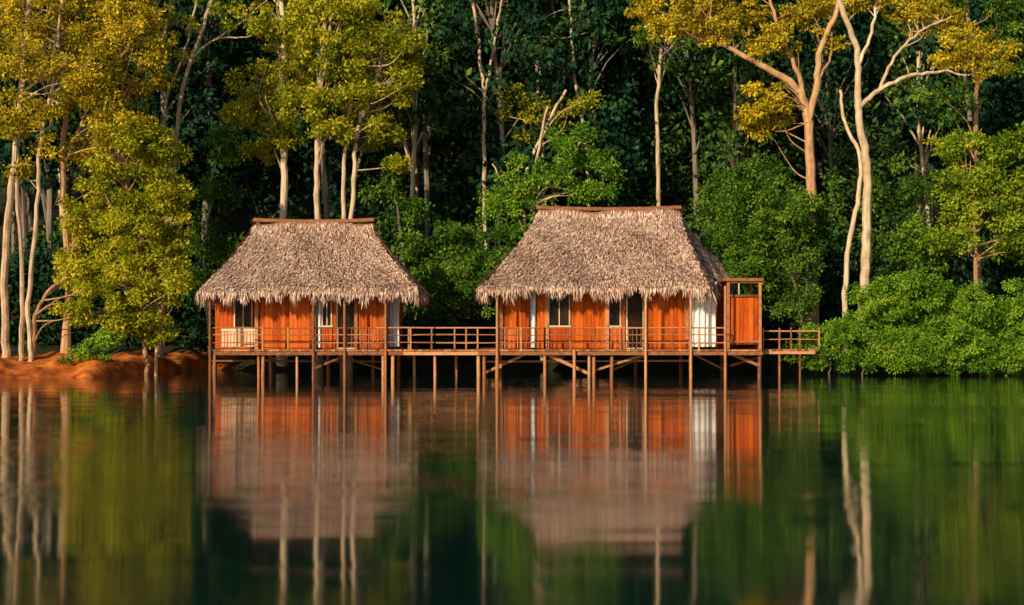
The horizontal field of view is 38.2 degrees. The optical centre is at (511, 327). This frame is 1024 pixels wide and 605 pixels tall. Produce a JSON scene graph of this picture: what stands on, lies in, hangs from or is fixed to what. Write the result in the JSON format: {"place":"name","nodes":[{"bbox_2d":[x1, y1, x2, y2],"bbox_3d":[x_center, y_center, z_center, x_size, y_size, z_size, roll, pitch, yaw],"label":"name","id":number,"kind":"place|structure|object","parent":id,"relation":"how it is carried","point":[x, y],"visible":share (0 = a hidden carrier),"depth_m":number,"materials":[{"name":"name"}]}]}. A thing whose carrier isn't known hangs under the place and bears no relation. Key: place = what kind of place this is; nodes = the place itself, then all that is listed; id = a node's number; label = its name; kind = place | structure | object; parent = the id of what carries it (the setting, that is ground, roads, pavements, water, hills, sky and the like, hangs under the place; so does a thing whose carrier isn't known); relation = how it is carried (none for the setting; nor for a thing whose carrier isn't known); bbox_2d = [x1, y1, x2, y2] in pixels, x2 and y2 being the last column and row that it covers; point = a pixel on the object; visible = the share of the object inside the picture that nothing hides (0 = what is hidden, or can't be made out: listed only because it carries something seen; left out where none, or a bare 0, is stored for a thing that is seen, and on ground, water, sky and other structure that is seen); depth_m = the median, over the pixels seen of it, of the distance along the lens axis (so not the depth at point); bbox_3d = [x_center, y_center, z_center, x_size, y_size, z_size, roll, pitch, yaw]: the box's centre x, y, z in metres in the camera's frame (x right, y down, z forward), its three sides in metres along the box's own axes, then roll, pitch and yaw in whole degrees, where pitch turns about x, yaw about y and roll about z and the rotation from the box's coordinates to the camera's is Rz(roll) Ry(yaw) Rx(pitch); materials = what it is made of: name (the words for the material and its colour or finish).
{"place":"outdoors","nodes":[
{"label":"outdoors","id":0,"kind":"place"},
{"bbox_2d":[0,370,1023,604],"bbox_3d":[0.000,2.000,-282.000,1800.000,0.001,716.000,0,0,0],"label":"lake water","id":1,"kind":"structure","parent":0,"point":[523,487],"depth_m":18.28,"materials":[{"name":"teal liquid"}]},
{"bbox_2d":[0,3,1023,377],"bbox_3d":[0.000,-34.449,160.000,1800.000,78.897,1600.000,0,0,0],"label":"ground","id":2,"kind":"structure","parent":0,"point":[128,361],"depth_m":70.94,"materials":[{"name":"soil"}]},
{"bbox_2d":[0,0,127,361],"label":"birch like tree","id":3,"kind":"object","parent":2,"relation":"on","point":[20,19],"visible":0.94,"depth_m":62.33,"materials":[{"name":"yellow plant"}]},
{"bbox_2d":[57,327,125,364],"bbox_3d":[-17.147,0.833,60.755,2.961,1.758,1.886,0,0,24],"label":"bank shrub","id":4,"kind":"object","parent":2,"relation":"on","point":[101,337],"visible":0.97,"depth_m":60.53,"materials":[{"name":"green plant"}]},
{"bbox_2d":[32,116,199,374],"bbox_3d":[-16.815,-2.666,62.693,7.442,12.797,4.501,0,0,0],"label":"dense leafy tree","id":5,"kind":"object","parent":2,"relation":"on","point":[82,276],"visible":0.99,"depth_m":62.08,"materials":[{"name":"green plant"}]},
{"bbox_2d":[55,0,181,353],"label":"golden forest tree","id":6,"kind":"object","parent":2,"relation":"on","point":[144,20],"visible":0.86,"depth_m":62.90,"materials":[{"name":"yellow plant"}]},
{"bbox_2d":[158,0,266,358],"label":"slender tree","id":7,"kind":"object","parent":2,"relation":"on","point":[194,54],"visible":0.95,"depth_m":65.93,"materials":[{"name":"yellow plant"}]},
{"bbox_2d":[173,122,254,350],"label":"understory tree","id":8,"kind":"object","parent":2,"relation":"on","point":[205,248],"visible":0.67,"depth_m":71.50,"materials":[{"name":"green plant"}]},
{"bbox_2d":[216,0,317,366],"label":"tall forest tree","id":9,"kind":"object","parent":2,"relation":"on","point":[248,109],"visible":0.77,"depth_m":69.41,"materials":[{"name":"green plant"}]},
{"bbox_2d":[268,0,375,370],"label":"tall forest tree","id":10,"kind":"object","parent":2,"relation":"on","point":[316,99],"visible":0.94,"depth_m":68.00,"materials":[{"name":"green plant"}]},
{"bbox_2d":[314,0,429,370],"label":"tall forest tree","id":11,"kind":"object","parent":2,"relation":"on","point":[372,85],"visible":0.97,"depth_m":68.76,"materials":[{"name":"green plant"}]},
{"bbox_2d":[356,168,459,358],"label":"understory tree","id":12,"kind":"object","parent":2,"relation":"on","point":[416,204],"visible":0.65,"depth_m":70.76,"materials":[{"name":"green plant"}]},
{"bbox_2d":[414,214,522,323],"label":"lakeside bush","id":13,"kind":"object","parent":2,"relation":"on","point":[449,237],"visible":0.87,"depth_m":68.22,"materials":[{"name":"green plant"}]},
{"bbox_2d":[441,0,501,346],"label":"pale slender tree","id":14,"kind":"object","parent":2,"relation":"on","point":[483,105],"visible":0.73,"depth_m":73.94,"materials":[{"name":"beige plant"}]},
{"bbox_2d":[174,296,809,358],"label":"shoreline bush","id":15,"kind":"object","parent":2,"relation":"on","point":[200,344],"visible":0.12,"depth_m":70.31,"materials":[{"name":"green plant"}]},
{"bbox_2d":[0,0,1023,359],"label":"distant forest","id":16,"kind":"object","parent":2,"relation":"on","point":[702,132],"visible":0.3,"depth_m":77.84,"materials":[{"name":"green plant"}]},
{"bbox_2d":[209,286,819,376],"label":"wooden boardwalk","id":17,"kind":"structure","parent":2,"relation":"on","point":[638,354],"depth_m":59.80,"materials":[{"name":"brown wood"}]},
{"bbox_2d":[194,218,430,348],"bbox_3d":[-8.239,-1.926,63.496,9.490,5.612,8.465,0,0,0],"label":"thatched hut","id":18,"kind":"object","parent":17,"relation":"on","point":[283,273],"visible":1,"depth_m":61.01,"materials":[{"name":"brown wood"}]},
{"bbox_2d":[221,296,353,348],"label":"window frames","id":19,"kind":"structure","parent":18,"relation":"in","point":[230,331],"depth_m":61.29,"materials":[{"name":"brown wood"}]},
{"bbox_2d":[235,298,353,347],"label":"window panes","id":20,"kind":"structure","parent":18,"relation":"in","point":[238,306],"depth_m":61.03,"materials":[{"name":"black glass"}]},
{"bbox_2d":[473,205,737,348],"bbox_3d":[4.327,-2.198,63.518,11.990,6.156,8.456,0,0,0],"label":"thatched hut","id":21,"kind":"object","parent":17,"relation":"on","point":[563,266],"visible":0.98,"depth_m":61.01,"materials":[{"name":"brown wood"}]},
{"bbox_2d":[548,291,642,348],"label":"window frames","id":22,"kind":"structure","parent":21,"relation":"in","point":[636,291],"depth_m":60.95,"materials":[{"name":"brown wood"}]},
{"bbox_2d":[550,293,642,347],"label":"window panes","id":23,"kind":"structure","parent":21,"relation":"in","point":[635,302],"depth_m":61.00,"materials":[{"name":"black glass"}]},
{"bbox_2d":[717,278,763,350],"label":"wooden bathhouse shed","id":24,"kind":"structure","parent":17,"relation":"on","point":[744,320],"depth_m":60.49,"materials":[{"name":"orange wood"}]},
{"bbox_2d":[403,0,635,211],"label":"pale slender tree","id":25,"kind":"object","parent":2,"relation":"on","point":[434,50],"visible":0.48,"depth_m":75.93,"materials":[{"name":"green plant"}]},
{"bbox_2d":[492,82,605,234],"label":"golden crown tree","id":26,"kind":"object","parent":2,"relation":"on","point":[568,110],"visible":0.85,"depth_m":73.95,"materials":[{"name":"green plant"}]},
{"bbox_2d":[473,106,627,359],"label":"bright understory tree","id":27,"kind":"object","parent":2,"relation":"on","point":[569,154],"visible":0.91,"depth_m":70.56,"materials":[{"name":"green plant"}]},
{"bbox_2d":[603,18,705,205],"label":"pale slender tree","id":28,"kind":"object","parent":2,"relation":"on","point":[658,63],"visible":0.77,"depth_m":74.00,"materials":[{"name":"beige plant"}]},
{"bbox_2d":[623,0,851,347],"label":"spreading canopy tree","id":29,"kind":"object","parent":2,"relation":"on","point":[701,32],"visible":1,"depth_m":69.87,"materials":[{"name":"yellow plant"}]},
{"bbox_2d":[687,152,826,347],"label":"feathery round tree","id":30,"kind":"object","parent":2,"relation":"on","point":[744,192],"visible":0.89,"depth_m":65.80,"materials":[{"name":"green plant"}]},
{"bbox_2d":[781,315,964,375],"bbox_3d":[15.085,1.172,61.809,7.822,3.660,3.318,0,0,0],"label":"mangrove bush","id":31,"kind":"object","parent":2,"relation":"on","point":[892,355],"visible":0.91,"depth_m":61.26,"materials":[{"name":"green plant"}]},
{"bbox_2d":[801,150,957,277],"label":"shaded bush","id":32,"kind":"object","parent":2,"relation":"on","point":[902,243],"visible":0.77,"depth_m":67.38,"materials":[{"name":"green plant"}]},
{"bbox_2d":[837,0,1022,354],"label":"white trunk tree","id":33,"kind":"object","parent":2,"relation":"on","point":[970,46],"visible":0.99,"depth_m":64.90,"materials":[{"name":"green plant"}]},
{"bbox_2d":[839,264,1023,375],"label":"mangrove bush","id":34,"kind":"object","parent":2,"relation":"on","point":[990,320],"visible":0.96,"depth_m":61.63,"materials":[{"name":"green plant"}]},
{"bbox_2d":[909,0,1023,300],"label":"warm trunk tree","id":35,"kind":"object","parent":2,"relation":"on","point":[1006,9],"visible":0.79,"depth_m":68.87,"materials":[{"name":"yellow plant"}]},
{"bbox_2d":[914,121,1023,353],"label":"leafy bank tree","id":36,"kind":"object","parent":2,"relation":"on","point":[972,196],"visible":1,"depth_m":65.73,"materials":[{"name":"green plant"}]}
]}

